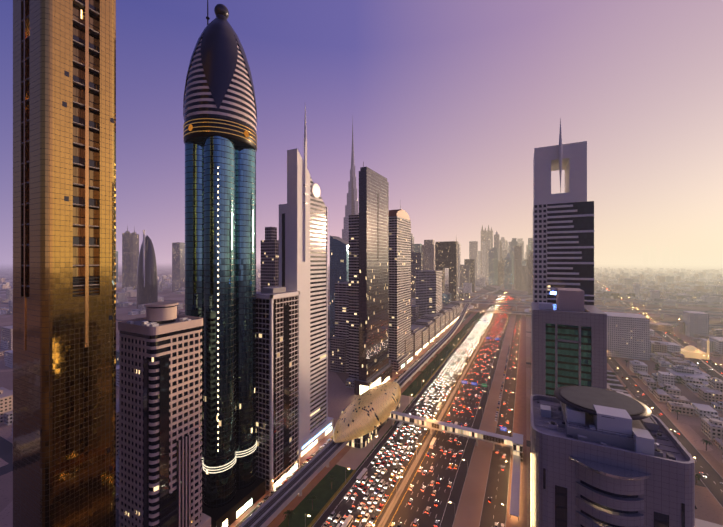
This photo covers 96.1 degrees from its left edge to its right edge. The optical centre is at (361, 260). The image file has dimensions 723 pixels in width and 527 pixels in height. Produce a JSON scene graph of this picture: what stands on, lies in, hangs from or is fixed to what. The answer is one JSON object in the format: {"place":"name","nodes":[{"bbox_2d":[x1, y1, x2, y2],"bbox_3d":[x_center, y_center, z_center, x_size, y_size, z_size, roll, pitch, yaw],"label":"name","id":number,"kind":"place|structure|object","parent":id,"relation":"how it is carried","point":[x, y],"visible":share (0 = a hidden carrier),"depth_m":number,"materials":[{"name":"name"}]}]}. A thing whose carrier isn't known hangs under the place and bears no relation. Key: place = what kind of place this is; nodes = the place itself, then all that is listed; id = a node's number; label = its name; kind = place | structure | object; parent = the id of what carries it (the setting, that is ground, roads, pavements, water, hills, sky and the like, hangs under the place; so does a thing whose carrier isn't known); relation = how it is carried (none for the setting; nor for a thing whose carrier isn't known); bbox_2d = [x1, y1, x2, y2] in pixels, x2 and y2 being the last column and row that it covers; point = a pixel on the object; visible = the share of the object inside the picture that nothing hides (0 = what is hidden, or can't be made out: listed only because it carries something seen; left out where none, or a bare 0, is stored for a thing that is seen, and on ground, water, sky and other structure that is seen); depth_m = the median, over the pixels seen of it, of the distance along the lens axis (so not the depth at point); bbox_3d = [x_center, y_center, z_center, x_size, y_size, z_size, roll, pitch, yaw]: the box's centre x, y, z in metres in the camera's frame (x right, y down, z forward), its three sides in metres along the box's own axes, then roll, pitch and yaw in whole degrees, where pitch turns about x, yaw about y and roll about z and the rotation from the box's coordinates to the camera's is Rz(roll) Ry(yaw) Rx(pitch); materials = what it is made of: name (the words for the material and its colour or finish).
{"place":"outdoors","nodes":[
{"label":"outdoors","id":0,"kind":"place"},
{"bbox_2d":[0,261,722,526],"bbox_3d":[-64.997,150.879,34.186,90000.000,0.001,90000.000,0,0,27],"label":"ground","id":1,"kind":"structure","parent":0,"point":[341,396],"depth_m":426.62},
{"bbox_2d":[13,0,115,526],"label":"gold tower","id":2,"kind":"structure","parent":1,"relation":"on","point":[64,263],"depth_m":124.17,"materials":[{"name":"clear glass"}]},
{"bbox_2d":[118,302,210,526],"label":"concrete tower","id":3,"kind":"structure","parent":1,"relation":"on","point":[160,418],"depth_m":158.57,"materials":[{"name":"beige concrete"}]},
{"bbox_2d":[183,0,264,526],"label":"skyscraper","id":4,"kind":"structure","parent":1,"relation":"on","point":[220,121],"depth_m":191.89,"materials":[{"name":"blue glass"}]},
{"bbox_2d":[256,286,299,492],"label":"building","id":5,"kind":"structure","parent":1,"relation":"on","point":[278,381],"depth_m":217.08,"materials":[{"name":"black glass"}]},
{"bbox_2d":[279,106,333,457],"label":"skyscraper","id":6,"kind":"structure","parent":1,"relation":"on","point":[303,240],"depth_m":262.14,"materials":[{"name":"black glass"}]},
{"bbox_2d":[222,317,458,526],"bbox_3d":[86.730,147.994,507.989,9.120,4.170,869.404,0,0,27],"label":"storefronts","id":7,"kind":"object","parent":1,"relation":"on","point":[247,505],"visible":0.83,"depth_m":248.73,"materials":[{"name":"white glass"}]},
{"bbox_2d":[342,122,358,241],"bbox_3d":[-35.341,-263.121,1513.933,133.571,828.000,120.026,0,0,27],"label":"spire tower","id":8,"kind":"structure","parent":1,"relation":"on","point":[351,207],"depth_m":1489.79,"materials":[{"name":"metal"}]},
{"bbox_2d":[0,267,722,526],"bbox_3d":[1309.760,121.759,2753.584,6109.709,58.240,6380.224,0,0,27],"label":"distant city buildings","id":9,"kind":"structure","parent":1,"relation":"on","point":[695,324],"depth_m":1193.13,"materials":[{"name":"grey concrete"}]},
{"bbox_2d":[0,279,722,526],"bbox_3d":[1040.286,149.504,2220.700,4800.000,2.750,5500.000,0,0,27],"label":"street","id":10,"kind":"structure","parent":1,"relation":"on","point":[711,480],"depth_m":318.44,"materials":[{"name":"grey asphalt"}]},
{"bbox_2d":[349,162,391,395],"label":"dark glass tower","id":11,"kind":"structure","parent":1,"relation":"on","point":[370,366],"depth_m":386.48,"materials":[{"name":"black glass"}]},
{"bbox_2d":[238,284,502,526],"bbox_3d":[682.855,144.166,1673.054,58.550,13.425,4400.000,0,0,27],"label":"metro viaduct","id":12,"kind":"object","parent":1,"relation":"on","point":[271,508],"visible":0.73,"depth_m":216.63,"materials":[{"name":"concrete"}]},
{"bbox_2d":[116,225,679,455],"bbox_3d":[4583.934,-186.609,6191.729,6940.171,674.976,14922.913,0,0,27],"label":"distant buildings","id":13,"kind":"structure","parent":1,"relation":"on","point":[436,305],"depth_m":825.12,"materials":[{"name":"grey glass"}]},
{"bbox_2d":[389,206,412,371],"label":"striped tower","id":14,"kind":"structure","parent":1,"relation":"on","point":[399,277],"depth_m":454.03,"materials":[{"name":"brown"}]},
{"bbox_2d":[116,283,722,508],"bbox_3d":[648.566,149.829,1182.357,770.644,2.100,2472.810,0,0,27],"label":"trees","id":15,"kind":"object","parent":1,"relation":"on","point":[701,473],"visible":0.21,"depth_m":399.87,"materials":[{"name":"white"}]},
{"bbox_2d":[283,290,712,525],"bbox_3d":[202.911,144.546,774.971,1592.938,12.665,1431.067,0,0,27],"label":"trees","id":16,"kind":"object","parent":1,"relation":"on","point":[312,497],"visible":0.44,"depth_m":306.44,"materials":[{"name":"green plant"}]},
{"bbox_2d":[328,293,722,328],"bbox_3d":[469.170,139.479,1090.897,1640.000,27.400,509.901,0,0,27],"label":"interchange","id":17,"kind":"structure","parent":1,"relation":"on","point":[603,308],"depth_m":973.42,"materials":[{"name":"grey concrete"}]},
{"bbox_2d":[533,117,593,304],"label":"frame tower","id":18,"kind":"structure","parent":1,"relation":"on","point":[563,240],"depth_m":226.59,"materials":[{"name":"grey glass"}]},
{"bbox_2d":[594,283,722,451],"bbox_3d":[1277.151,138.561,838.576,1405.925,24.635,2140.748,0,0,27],"label":"low-rise buildings","id":19,"kind":"structure","parent":1,"relation":"on","point":[711,419],"depth_m":393.38,"materials":[{"name":"white"}]},
{"bbox_2d":[681,339,709,359],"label":"mosque","id":20,"kind":"structure","parent":1,"relation":"on","point":[689,351],"depth_m":502.31,"materials":[{"name":"beige stone"}]},
{"bbox_2d":[0,0,722,261],"label":"sky","id":21,"kind":"structure","parent":0,"point":[451,102],"materials":[{"name":"purple"}]},
{"bbox_2d":[229,281,526,526],"bbox_3d":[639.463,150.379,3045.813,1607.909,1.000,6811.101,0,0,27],"label":"road","id":22,"kind":"structure","parent":0,"point":[477,486],"depth_m":247.65,"materials":[{"name":"grey asphalt"}]},
{"bbox_2d":[333,382,400,448],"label":"metro station","id":23,"kind":"object","parent":22,"relation":"on","point":[362,420],"visible":0.98,"depth_m":279.06,"materials":[{"name":"gold metal"}]},
{"bbox_2d":[253,296,518,526],"bbox_3d":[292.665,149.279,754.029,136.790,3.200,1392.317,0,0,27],"label":"traffic","id":24,"kind":"object","parent":22,"relation":"on","point":[346,521],"visible":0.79,"depth_m":259.59,"materials":[{"name":"beige metal"}]},
{"bbox_2d":[272,299,521,526],"bbox_3d":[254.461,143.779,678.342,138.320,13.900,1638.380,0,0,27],"label":"street lights","id":25,"kind":"object","parent":22,"relation":"on","point":[432,418],"visible":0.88,"depth_m":283.32,"materials":[{"name":"grey metal"}]},
{"bbox_2d":[387,411,522,520],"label":"foot bridge","id":26,"kind":"structure","parent":22,"relation":"on","point":[515,442],"depth_m":259.50,"materials":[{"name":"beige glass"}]},
{"bbox_2d":[458,320,511,436],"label":"road signs","id":27,"kind":"object","parent":22,"relation":"on","point":[486,385],"visible":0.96,"depth_m":377.12,"materials":[{"name":"blue"}]},
{"bbox_2d":[531,288,606,396],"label":"office building","id":28,"kind":"structure","parent":0,"point":[569,338],"depth_m":172.57,"materials":[{"name":"stone"}]},
{"bbox_2d":[530,385,694,526],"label":"office building","id":29,"kind":"structure","parent":0,"point":[599,457],"depth_m":91.46,"materials":[{"name":"grey concrete"}]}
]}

